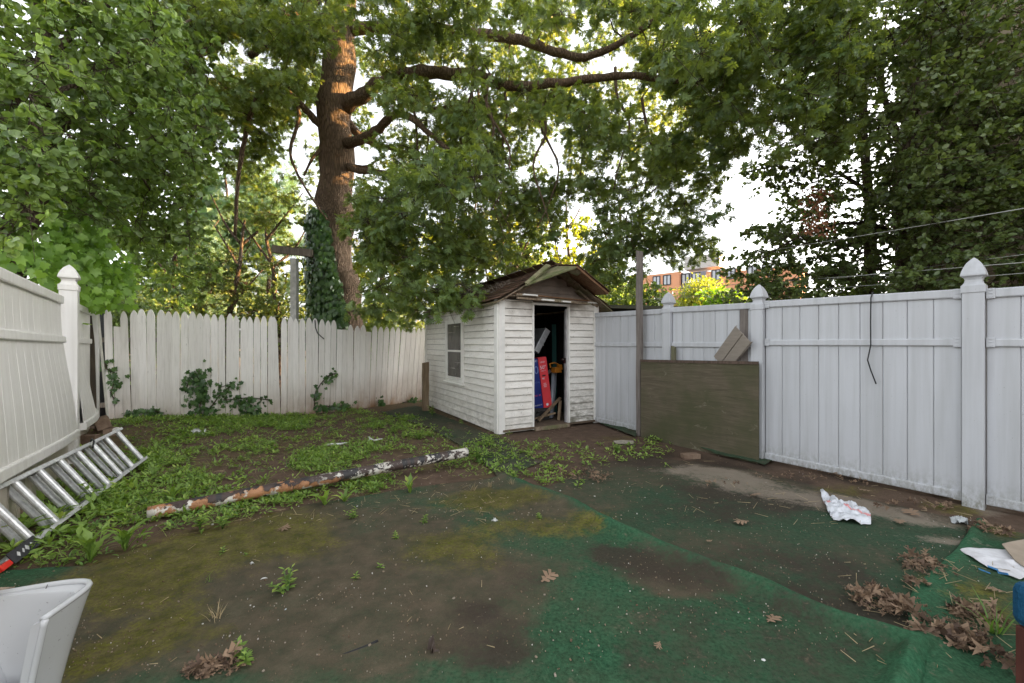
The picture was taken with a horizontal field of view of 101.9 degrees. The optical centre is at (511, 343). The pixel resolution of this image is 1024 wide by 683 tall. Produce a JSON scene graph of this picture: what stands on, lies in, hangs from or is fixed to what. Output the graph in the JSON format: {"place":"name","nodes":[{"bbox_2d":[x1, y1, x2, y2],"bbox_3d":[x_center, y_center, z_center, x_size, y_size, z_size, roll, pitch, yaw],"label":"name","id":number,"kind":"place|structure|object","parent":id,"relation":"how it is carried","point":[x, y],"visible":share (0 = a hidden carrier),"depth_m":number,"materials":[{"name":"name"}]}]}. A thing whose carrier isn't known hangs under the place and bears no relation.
{"place":"outdoors","nodes":[
{"label":"outdoors","id":0,"kind":"place"},
{"bbox_2d":[0,0,918,343],"label":"sky","id":1,"kind":"structure","parent":0,"point":[755,210],"materials":[{"name":"white"}]},
{"bbox_2d":[0,349,1023,569],"bbox_3d":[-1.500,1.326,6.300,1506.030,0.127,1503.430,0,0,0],"label":"ground","id":2,"kind":"structure","parent":0,"point":[594,433],"depth_m":4.71,"materials":[{"name":"soil"}]},
{"bbox_2d":[0,265,99,541],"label":"vinyl fence","id":3,"kind":"object","parent":2,"relation":"on","point":[49,411],"visible":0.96,"depth_m":3.66,"materials":[{"name":"plastic"}]},
{"bbox_2d":[0,198,145,324],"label":"grape vine","id":4,"kind":"object","parent":3,"relation":"attached to","point":[103,286],"visible":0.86,"depth_m":5.43,"materials":[{"name":"green plant"}]},
{"bbox_2d":[28,187,109,270],"bbox_3d":[-5.918,-1.449,5.555,0.822,1.168,0.652,0,0,-44],"label":"grape vine","id":5,"kind":"object","parent":4,"relation":"attached to","point":[97,241],"visible":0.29,"depth_m":5.56,"materials":[{"name":"green plant"}]},
{"bbox_2d":[0,427,148,572],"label":"extension ladder","id":6,"kind":"object","parent":2,"relation":"on","point":[26,500],"visible":0.9,"depth_m":3.28,"materials":[{"name":"metal"}]},
{"bbox_2d":[0,441,162,558],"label":"weed cover","id":7,"kind":"object","parent":2,"relation":"on","point":[151,468],"visible":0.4,"depth_m":3.28,"materials":[{"name":"green plant"}]},
{"bbox_2d":[81,434,100,444],"bbox_3d":[-5.720,1.295,5.620,0.200,0.130,0.100,0,0,-10],"label":"brick","id":8,"kind":"object","parent":2,"relation":"on","point":[85,438],"visible":0.49,"depth_m":5.58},
{"bbox_2d":[90,316,96,425],"bbox_3d":[-6.660,0.440,6.560,0.132,1.882,0.100,0,0,14],"label":"wooden board","id":9,"kind":"object","parent":2,"relation":"on","point":[92,370],"visible":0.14,"depth_m":6.57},
{"bbox_2d":[72,525,123,561],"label":"weed plant","id":10,"kind":"object","parent":2,"relation":"on","point":[90,544],"visible":0.99,"depth_m":2.61,"materials":[{"name":"green plant"}]},
{"bbox_2d":[77,481,123,503],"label":"weed plant","id":11,"kind":"object","parent":2,"relation":"on","point":[101,493],"visible":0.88,"depth_m":3.57,"materials":[{"name":"green plant"}]},
{"bbox_2d":[97,314,108,416],"bbox_3d":[-6.308,0.356,6.400,0.296,1.648,0.037,0,0,22],"label":"wooden strip","id":12,"kind":"object","parent":2,"relation":"on","point":[102,365],"visible":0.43,"depth_m":6.40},
{"bbox_2d":[100,310,105,416],"bbox_3d":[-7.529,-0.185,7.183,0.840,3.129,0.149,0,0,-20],"label":"metal pole","id":13,"kind":"object","parent":2,"relation":"on","point":[102,410],"visible":0.01,"depth_m":7.25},
{"bbox_2d":[93,426,119,436],"bbox_3d":[-5.900,1.300,6.040,0.240,0.160,0.200,0,0,20],"label":"brick","id":14,"kind":"object","parent":2,"relation":"on","point":[102,432],"visible":0.4,"depth_m":5.96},
{"bbox_2d":[94,415,111,430],"bbox_3d":[-5.933,1.143,6.005,0.240,0.160,0.160,0,14,40],"label":"brick","id":15,"kind":"object","parent":14,"relation":"on","point":[102,422],"visible":0.78,"depth_m":5.93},
{"bbox_2d":[0,0,244,312],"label":"broadleaf tree","id":16,"kind":"object","parent":2,"relation":"on","point":[42,159],"visible":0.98,"depth_m":5.41,"materials":[{"name":"green plant"}]},
{"bbox_2d":[102,518,152,550],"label":"weed plant","id":17,"kind":"object","parent":2,"relation":"on","point":[125,535],"visible":0.96,"depth_m":2.74,"materials":[{"name":"green plant"}]},
{"bbox_2d":[111,287,204,394],"bbox_3d":[-9.440,-0.038,10.617,2.776,2.857,3.127,0,0,0],"label":"bush","id":18,"kind":"object","parent":2,"relation":"on","point":[116,315],"visible":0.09,"depth_m":10.15,"materials":[{"name":"green plant"}]},
{"bbox_2d":[119,197,209,312],"bbox_3d":[-10.540,-1.551,12.410,5.482,5.872,2.501,0,0,45],"label":"slender tree","id":19,"kind":"object","parent":2,"relation":"on","point":[154,272],"visible":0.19,"depth_m":11.79,"materials":[{"name":"green plant"}]},
{"bbox_2d":[152,483,193,497],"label":"weed plant","id":20,"kind":"object","parent":2,"relation":"on","point":[174,490],"visible":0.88,"depth_m":3.67,"materials":[{"name":"green plant"}]},
{"bbox_2d":[115,216,237,324],"bbox_3d":[-12.319,-1.829,14.789,4.271,6.426,7.082,0,0,-35],"label":"feathery tree","id":21,"kind":"object","parent":2,"relation":"on","point":[211,300],"visible":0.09,"depth_m":14.29,"materials":[{"name":"green plant"}]},
{"bbox_2d":[187,510,209,529],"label":"weed plant","id":22,"kind":"object","parent":2,"relation":"on","point":[201,519],"visible":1,"depth_m":3.05,"materials":[{"name":"green plant"}]},
{"bbox_2d":[177,166,270,317],"bbox_3d":[-11.543,-2.845,16.479,3.217,8.454,5.585,0,0,-41],"label":"feathery tree","id":23,"kind":"object","parent":2,"relation":"on","point":[209,212],"visible":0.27,"depth_m":15.73,"materials":[{"name":"green plant"}]},
{"bbox_2d":[212,508,235,528],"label":"weed plant","id":24,"kind":"object","parent":2,"relation":"on","point":[222,523],"visible":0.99,"depth_m":3.08,"materials":[{"name":"green plant"}]},
{"bbox_2d":[191,194,279,383],"bbox_3d":[-9.147,-1.674,13.273,3.305,6.114,2.842,0,0,0],"label":"slender tree","id":25,"kind":"object","parent":2,"relation":"on","point":[226,287],"visible":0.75,"depth_m":13.00,"materials":[{"name":"green plant"}]},
{"bbox_2d":[1,406,494,567],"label":"weed cover","id":26,"kind":"object","parent":2,"relation":"on","point":[346,453],"visible":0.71,"depth_m":4.80,"materials":[{"name":"green plant"}]},
{"bbox_2d":[197,292,310,384],"bbox_3d":[-7.454,-0.107,12.993,5.025,3.004,2.971,0,0,0],"label":"bush","id":27,"kind":"object","parent":2,"relation":"on","point":[263,297],"visible":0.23,"depth_m":12.70,"materials":[{"name":"green plant"}]},
{"bbox_2d":[215,156,307,364],"bbox_3d":[-10.337,-3.363,17.477,5.126,9.499,4.642,0,0,0],"label":"feathery tree","id":28,"kind":"object","parent":2,"relation":"on","point":[259,237],"visible":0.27,"depth_m":16.55,"materials":[{"name":"green plant"}]},
{"bbox_2d":[100,309,424,418],"bbox_3d":[-4.350,0.390,8.266,6.342,1.996,0.825,0,0,-34],"label":"picket fence","id":29,"kind":"object","parent":2,"relation":"on","point":[184,346],"visible":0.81,"depth_m":7.59,"materials":[{"name":"white paint"}]},
{"bbox_2d":[100,359,129,404],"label":"ivy","id":30,"kind":"object","parent":29,"relation":"attached to","point":[115,383],"visible":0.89,"depth_m":7.00,"materials":[{"name":"green plant"}]},
{"bbox_2d":[122,406,166,418],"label":"ivy","id":31,"kind":"object","parent":29,"relation":"attached to","point":[145,412],"visible":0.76,"depth_m":7.08,"materials":[{"name":"green plant"}]},
{"bbox_2d":[179,368,205,402],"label":"ivy","id":32,"kind":"object","parent":29,"relation":"attached to","point":[185,384],"visible":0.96,"depth_m":7.14,"materials":[{"name":"green plant"}]},
{"bbox_2d":[181,359,216,416],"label":"ivy","id":33,"kind":"object","parent":29,"relation":"attached to","point":[202,395],"visible":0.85,"depth_m":7.14,"materials":[{"name":"green plant"}]},
{"bbox_2d":[209,377,272,412],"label":"ivy","id":34,"kind":"object","parent":29,"relation":"attached to","point":[231,385],"visible":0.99,"depth_m":7.32,"materials":[{"name":"green plant"}]},
{"bbox_2d":[225,395,268,417],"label":"ivy","id":35,"kind":"object","parent":29,"relation":"attached to","point":[246,405],"visible":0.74,"depth_m":7.42,"materials":[{"name":"green plant"}]},
{"bbox_2d":[310,367,337,408],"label":"ivy","id":36,"kind":"object","parent":29,"relation":"attached to","point":[317,394],"visible":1,"depth_m":8.22,"materials":[{"name":"green plant"}]},
{"bbox_2d":[313,401,356,412],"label":"ivy","id":37,"kind":"object","parent":29,"relation":"attached to","point":[326,408],"visible":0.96,"depth_m":8.36,"materials":[{"name":"green plant"}]},
{"bbox_2d":[225,193,313,384],"bbox_3d":[-7.021,-1.722,13.254,4.372,6.220,3.718,0,0,0],"label":"slender tree","id":38,"kind":"object","parent":2,"relation":"on","point":[271,263],"visible":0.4,"depth_m":12.93,"materials":[{"name":"green plant"}]},
{"bbox_2d":[271,245,313,324],"bbox_3d":[-5.066,-0.377,9.600,0.949,3.814,0.120,0,0,0],"label":"clothesline post","id":39,"kind":"object","parent":2,"relation":"on","point":[294,287],"visible":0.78,"depth_m":9.55,"materials":[{"name":"grey wood"}]},
{"bbox_2d":[147,448,468,519],"bbox_3d":[-1.681,1.272,3.969,2.748,0.102,0.114,-3,1,-31],"label":"steel pipe","id":40,"kind":"object","parent":2,"relation":"on","point":[220,499],"visible":0.95,"depth_m":3.79,"materials":[{"name":"metal"}]},
{"bbox_2d":[126,413,500,522],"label":"dry stems","id":41,"kind":"object","parent":2,"relation":"on","point":[339,491],"visible":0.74,"depth_m":3.74,"materials":[{"name":"plant"}]},
{"bbox_2d":[126,414,646,526],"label":"debris chips","id":42,"kind":"object","parent":2,"relation":"on","point":[403,489],"visible":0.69,"depth_m":3.61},
{"bbox_2d":[352,232,433,367],"bbox_3d":[-6.594,-3.172,21.826,5.433,9.115,6.156,0,0,-13],"label":"background tree","id":43,"kind":"object","parent":2,"relation":"on","point":[361,276],"visible":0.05,"depth_m":21.28,"materials":[{"name":"green plant"}]},
{"bbox_2d":[361,300,433,380],"bbox_3d":[-3.526,0.017,12.509,3.992,2.759,2.543,0,0,0],"label":"bush","id":44,"kind":"object","parent":2,"relation":"on","point":[371,324],"visible":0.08,"depth_m":12.24,"materials":[{"name":"green plant"}]},
{"bbox_2d":[422,362,428,410],"bbox_3d":[-1.782,0.890,8.548,0.127,1.040,0.104,0,0,-28],"label":"wooden post","id":45,"kind":"object","parent":2,"relation":"on","point":[425,385],"visible":0.81,"depth_m":8.51,"materials":[{"name":"brown wood"}]},
{"bbox_2d":[381,405,541,474],"bbox_3d":[-1.127,1.364,6.733,0.930,0.032,5.349,0,0,-32],"label":"green carpet","id":46,"kind":"object","parent":2,"relation":"on","point":[460,432],"visible":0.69,"depth_m":6.17,"materials":[{"name":"carpet"}]},
{"bbox_2d":[0,473,933,682],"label":"green carpet","id":47,"kind":"object","parent":2,"relation":"on","point":[783,652],"visible":0.92,"depth_m":2.14,"materials":[{"name":"carpet"}]},
{"bbox_2d":[0,578,92,682],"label":"porcelain fixture","id":48,"kind":"object","parent":47,"relation":"on","point":[39,623],"visible":1,"depth_m":1.60,"materials":[{"name":"ceramic"}]},
{"bbox_2d":[183,640,243,679],"bbox_3d":[-1.250,1.320,1.734,0.214,0.120,0.148,0,0,0],"label":"leaf pile","id":49,"kind":"object","parent":47,"relation":"on","point":[209,665],"visible":0.98,"depth_m":1.72,"materials":[{"name":"plant"}]},
{"bbox_2d":[180,657,253,680],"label":"leaf pile","id":50,"kind":"object","parent":47,"relation":"on","point":[230,671],"visible":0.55,"depth_m":1.72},
{"bbox_2d":[233,635,253,665],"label":"weed plant","id":51,"kind":"object","parent":47,"relation":"on","point":[244,654],"visible":0.91,"depth_m":1.76,"materials":[{"name":"green plant"}]},
{"bbox_2d":[266,564,296,593],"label":"weed plant","id":52,"kind":"object","parent":47,"relation":"on","point":[287,582],"visible":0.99,"depth_m":2.30,"materials":[{"name":"green plant"}]},
{"bbox_2d":[72,490,608,673],"bbox_3d":[-0.973,1.358,2.949,3.508,0.046,1.542,0,0,-27],"label":"moss","id":53,"kind":"object","parent":47,"relation":"on","point":[223,575],"visible":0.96,"depth_m":2.54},
{"bbox_2d":[53,541,647,676],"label":"debris chips","id":54,"kind":"object","parent":47,"relation":"on","point":[263,670],"visible":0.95,"depth_m":2.04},
{"bbox_2d":[0,477,847,676],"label":"debris chips","id":55,"kind":"object","parent":47,"relation":"on","point":[365,603],"visible":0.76,"depth_m":2.08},
{"bbox_2d":[421,260,612,433],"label":"garden shed","id":56,"kind":"structure","parent":2,"relation":"on","point":[481,368],"depth_m":6.94,"materials":[{"name":"white"}]},
{"bbox_2d":[443,319,464,385],"bbox_3d":[-1.100,0.150,7.796,0.075,1.200,0.950,0,0,-29],"label":"window","id":57,"kind":"structure","parent":56,"relation":"in","point":[454,337],"depth_m":7.79,"materials":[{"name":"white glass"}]},
{"bbox_2d":[534,357,551,407],"bbox_3d":[0.304,0.700,7.099,0.825,0.960,0.136,0,0,-27],"label":"television carton","id":58,"kind":"object","parent":56,"relation":"in","point":[542,396],"visible":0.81,"depth_m":7.14,"materials":[{"name":"cardboard"}]},
{"bbox_2d":[534,328,549,352],"bbox_3d":[0.450,-0.060,7.365,0.334,0.445,0.375,0,0,-29],"label":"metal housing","id":59,"kind":"object","parent":58,"relation":"on","point":[541,335],"visible":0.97,"depth_m":7.25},
{"bbox_2d":[552,324,556,412],"bbox_3d":[0.794,0.465,7.793,0.090,1.670,0.040,0,0,-29],"label":"wooden board","id":60,"kind":"object","parent":56,"relation":"on","point":[554,348],"visible":0.5,"depth_m":7.79,"materials":[{"name":"teal paint"}]},
{"bbox_2d":[561,309,566,421],"bbox_3d":[0.900,0.360,7.260,0.108,1.900,0.703,0,0,5],"label":"door","id":61,"kind":"structure","parent":56,"relation":"in","point":[565,311],"depth_m":6.95,"materials":[{"name":"wood"}]},
{"bbox_2d":[473,223,560,277],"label":"background tree","id":62,"kind":"object","parent":2,"relation":"on","point":[545,247],"visible":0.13,"depth_m":18.53,"materials":[{"name":"green plant"}]},
{"bbox_2d":[129,0,908,401],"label":"oak tree","id":63,"kind":"object","parent":2,"relation":"on","point":[707,80],"visible":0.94,"depth_m":7.62,"materials":[{"name":"green plant"}]},
{"bbox_2d":[302,207,353,355],"bbox_3d":[-4.518,-1.018,9.911,1.694,4.399,0.798,0,0,37],"label":"ivy","id":64,"kind":"object","parent":63,"relation":"attached to","point":[321,293],"visible":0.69,"depth_m":9.66,"materials":[{"name":"green plant"}]},
{"bbox_2d":[797,168,835,238],"bbox_3d":[5.316,-2.438,7.232,0.677,1.222,0.467,0,0,0],"label":"dead spray","id":65,"kind":"object","parent":63,"relation":"hanging from","point":[820,214],"visible":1,"depth_m":7.18,"materials":[{"name":"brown plant"}]},
{"bbox_2d":[483,204,574,274],"bbox_3d":[0.087,-2.350,15.252,3.939,7.462,3.748,0,0,-11],"label":"bare tree","id":66,"kind":"object","parent":2,"relation":"on","point":[524,247],"visible":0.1,"depth_m":14.94,"materials":[{"name":"green plant"}]},
{"bbox_2d":[513,204,598,265],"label":"background tree","id":67,"kind":"object","parent":2,"relation":"on","point":[567,258],"visible":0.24,"depth_m":23.27,"materials":[{"name":"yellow plant"}]},
{"bbox_2d":[459,429,674,488],"bbox_3d":[0.995,1.343,5.192,3.404,0.121,2.582,0,0,0],"label":"weed cover","id":68,"kind":"object","parent":2,"relation":"on","point":[529,451],"visible":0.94,"depth_m":5.01,"materials":[{"name":"green plant"}]},
{"bbox_2d":[596,207,635,304],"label":"background tree","id":69,"kind":"object","parent":2,"relation":"on","point":[621,295],"visible":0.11,"depth_m":18.92,"materials":[{"name":"green plant"}]},
{"bbox_2d":[601,423,636,436],"bbox_3d":[1.781,1.328,6.701,0.347,0.059,1.304,0,0,-16],"label":"green carpet","id":70,"kind":"object","parent":2,"relation":"on","point":[628,431],"visible":0.68,"depth_m":6.48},
{"bbox_2d":[636,250,642,435],"bbox_3d":[1.913,0.002,6.225,0.081,2.816,0.080,0,0,-36],"label":"wooden post","id":71,"kind":"object","parent":2,"relation":"on","point":[639,305],"visible":0.76,"depth_m":6.20,"materials":[{"name":"grey wood"}]},
{"bbox_2d":[599,281,680,305],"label":"hedge","id":72,"kind":"object","parent":2,"relation":"on","point":[648,295],"visible":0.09,"depth_m":12.75,"materials":[{"name":"green plant"}]},
{"bbox_2d":[680,452,700,459],"bbox_3d":[2.151,1.349,5.002,0.210,0.062,0.100,0,0,-8],"label":"brick","id":73,"kind":"object","parent":2,"relation":"on","point":[690,455],"visible":1,"depth_m":4.96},
{"bbox_2d":[640,359,758,463],"bbox_3d":[2.367,0.795,5.449,0.031,1.190,1.652,0,0,-34],"label":"plywood sheet","id":74,"kind":"object","parent":2,"relation":"on","point":[696,404],"visible":0.97,"depth_m":5.32,"materials":[{"name":"wood"}]},
{"bbox_2d":[673,272,735,305],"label":"bush","id":75,"kind":"object","parent":2,"relation":"on","point":[690,299],"visible":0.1,"depth_m":32.70,"materials":[{"name":"yellow plant"}]},
{"bbox_2d":[693,285,748,305],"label":"bush","id":76,"kind":"object","parent":2,"relation":"on","point":[716,291],"visible":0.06,"depth_m":15.51,"materials":[{"name":"green plant"}]},
{"bbox_2d":[701,447,771,464],"bbox_3d":[2.688,1.328,4.972,0.845,0.057,0.365,0,0,33],"label":"green carpet","id":77,"kind":"object","parent":2,"relation":"on","point":[764,461],"visible":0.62,"depth_m":4.88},
{"bbox_2d":[740,309,747,360],"bbox_3d":[2.841,0.453,5.060,0.076,1.915,0.100,0,0,-36],"label":"wooden post","id":78,"kind":"object","parent":2,"relation":"on","point":[744,323],"visible":0.2,"depth_m":5.03,"materials":[{"name":"grey wood"}]},
{"bbox_2d":[545,457,968,627],"bbox_3d":[1.743,1.376,3.582,2.555,0.021,2.859,0,0,-39],"label":"green carpet","id":79,"kind":"object","parent":2,"relation":"on","point":[683,481],"visible":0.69,"depth_m":3.14,"materials":[{"name":"carpet"}]},
{"bbox_2d":[625,460,978,633],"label":"debris chips","id":80,"kind":"object","parent":79,"relation":"on","point":[786,567],"visible":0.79,"depth_m":2.49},
{"bbox_2d":[820,489,870,523],"bbox_3d":[2.784,1.339,3.468,0.287,0.063,0.720,0,0,30],"label":"plastic bag","id":81,"kind":"object","parent":79,"relation":"on","point":[839,510],"visible":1,"depth_m":3.34,"materials":[{"name":"plastic"}]},
{"bbox_2d":[844,579,915,615],"bbox_3d":[1.938,1.340,2.227,0.304,0.146,0.259,0,0,-26],"label":"leaf pile","id":82,"kind":"object","parent":79,"relation":"on","point":[873,588],"visible":0.79,"depth_m":2.20,"materials":[{"name":"plant"}]},
{"bbox_2d":[873,593,911,613],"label":"leaf pile","id":83,"kind":"object","parent":79,"relation":"on","point":[899,602],"visible":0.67,"depth_m":2.12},
{"bbox_2d":[855,590,931,616],"bbox_3d":[1.956,1.345,2.151,0.354,0.060,0.237,0,0,0],"label":"leaf pile","id":84,"kind":"object","parent":79,"relation":"on","point":[871,604],"visible":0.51,"depth_m":2.13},
{"bbox_2d":[901,572,931,587],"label":"leaf pile","id":85,"kind":"object","parent":79,"relation":"on","point":[907,577],"visible":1,"depth_m":2.32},
{"bbox_2d":[897,545,938,569],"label":"leaf pile","id":86,"kind":"object","parent":79,"relation":"on","point":[933,559],"visible":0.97,"depth_m":2.57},
{"bbox_2d":[700,276,889,304],"bbox_3d":[8.804,-0.195,10.779,9.179,3.191,3.270,0,0,0],"label":"bush","id":87,"kind":"object","parent":2,"relation":"on","point":[715,300],"visible":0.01,"depth_m":10.55,"materials":[{"name":"green plant"}]},
{"bbox_2d":[631,451,972,524],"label":"dry stems","id":88,"kind":"object","parent":2,"relation":"on","point":[806,502],"visible":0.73,"depth_m":3.55,"materials":[{"name":"plant"}]},
{"bbox_2d":[595,258,1023,511],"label":"vinyl fence","id":89,"kind":"object","parent":2,"relation":"on","point":[914,418],"visible":0.82,"depth_m":4.03,"materials":[{"name":"plastic"}]},
{"bbox_2d":[714,326,751,360],"bbox_3d":[2.695,0.088,5.115,0.117,0.622,0.671,0,0,-5],"label":"wooden board","id":90,"kind":"object","parent":89,"relation":"attached to","point":[736,344],"visible":0.77,"depth_m":5.02,"materials":[{"name":"wood"}]},
{"bbox_2d":[708,0,1023,304],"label":"dense tree","id":91,"kind":"object","parent":2,"relation":"on","point":[950,51],"visible":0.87,"depth_m":6.66,"materials":[{"name":"green plant"}]},
{"bbox_2d":[621,262,1023,291],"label":"wire","id":92,"kind":"object","parent":91,"relation":"attached to","point":[861,275],"visible":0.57,"depth_m":7.24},
{"bbox_2d":[627,208,1023,272],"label":"wire","id":93,"kind":"object","parent":91,"relation":"hanging from","point":[870,234],"visible":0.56,"depth_m":6.85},
{"bbox_2d":[873,497,953,509],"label":"leaf pile","id":94,"kind":"object","parent":2,"relation":"on","point":[945,504],"visible":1,"depth_m":3.48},
{"bbox_2d":[892,0,1023,411],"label":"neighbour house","id":95,"kind":"structure","parent":2,"relation":"on","point":[990,269],"depth_m":8.36,"materials":[{"name":"beige"}]},
{"bbox_2d":[907,518,1023,682],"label":"green carpet","id":96,"kind":"object","parent":2,"relation":"on","point":[960,666],"visible":0.62,"depth_m":2.18,"materials":[{"name":"carpet"}]},
{"bbox_2d":[896,555,957,575],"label":"leaf pile","id":97,"kind":"object","parent":96,"relation":"on","point":[929,566],"visible":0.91,"depth_m":2.50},
{"bbox_2d":[841,558,1015,666],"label":"dry stems","id":98,"kind":"object","parent":96,"relation":"on","point":[939,607],"visible":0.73,"depth_m":2.16,"materials":[{"name":"plant"}]},
{"bbox_2d":[902,596,976,651],"bbox_3d":[1.947,1.338,1.952,0.352,0.194,0.266,0,0,0],"label":"leaf pile","id":99,"kind":"object","parent":96,"relation":"on","point":[935,627],"visible":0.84,"depth_m":1.94,"materials":[{"name":"plant"}]},
{"bbox_2d":[914,611,992,643],"bbox_3d":[2.082,1.338,1.964,0.319,0.057,0.202,0,0,13],"label":"leaf pile","id":100,"kind":"object","parent":96,"relation":"on","point":[973,624],"visible":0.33,"depth_m":1.99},
{"bbox_2d":[945,593,1011,631],"bbox_3d":[2.311,1.332,2.059,0.250,0.141,0.238,0,0,32],"label":"leaf pile","id":101,"kind":"object","parent":96,"relation":"on","point":[959,610],"visible":0.81,"depth_m":2.06,"materials":[{"name":"plant"}]},
{"bbox_2d":[945,586,1014,634],"bbox_3d":[2.246,1.264,1.995,0.316,0.211,0.242,0,0,-29],"label":"grass clump","id":102,"kind":"object","parent":96,"relation":"on","point":[992,631],"visible":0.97,"depth_m":1.95,"materials":[{"name":"green plant"}]},
{"bbox_2d":[967,518,1015,536],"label":"leaf pile","id":103,"kind":"object","parent":96,"relation":"on","point":[1004,529],"visible":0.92,"depth_m":2.99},
{"bbox_2d":[960,547,1023,578],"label":"paper sack","id":104,"kind":"object","parent":96,"relation":"on","point":[1001,559],"visible":0.91,"depth_m":2.58,"materials":[{"name":"paper"}]},
{"bbox_2d":[1002,539,1023,566],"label":"cardboard piece","id":105,"kind":"object","parent":104,"relation":"on","point":[1015,550],"visible":1,"depth_m":2.65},
{"bbox_2d":[969,637,1015,675],"bbox_3d":[2.066,1.330,1.767,0.176,0.098,0.151,0,0,34],"label":"leaf pile","id":106,"kind":"object","parent":96,"relation":"on","point":[1006,664],"visible":0.9,"depth_m":1.77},
{"bbox_2d":[1013,581,1023,682],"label":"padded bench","id":107,"kind":"object","parent":96,"relation":"on","point":[1018,601],"visible":1,"depth_m":1.57,"materials":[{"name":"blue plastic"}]},
{"bbox_2d":[940,624,1013,660],"bbox_3d":[2.069,1.336,1.871,0.234,0.108,0.185,0,0,26],"label":"leaf pile","id":108,"kind":"object","parent":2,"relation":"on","point":[980,638],"visible":0.73,"depth_m":1.85,"materials":[{"name":"plant"}]},
{"bbox_2d":[608,305,684,311],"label":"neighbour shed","id":109,"kind":"structure","parent":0,"point":[615,308],"depth_m":7.56,"materials":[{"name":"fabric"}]},
{"bbox_2d":[643,254,804,303],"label":"apartment building","id":110,"kind":"structure","parent":0,"point":[673,279],"depth_m":56.97,"materials":[{"name":"orange brick"}]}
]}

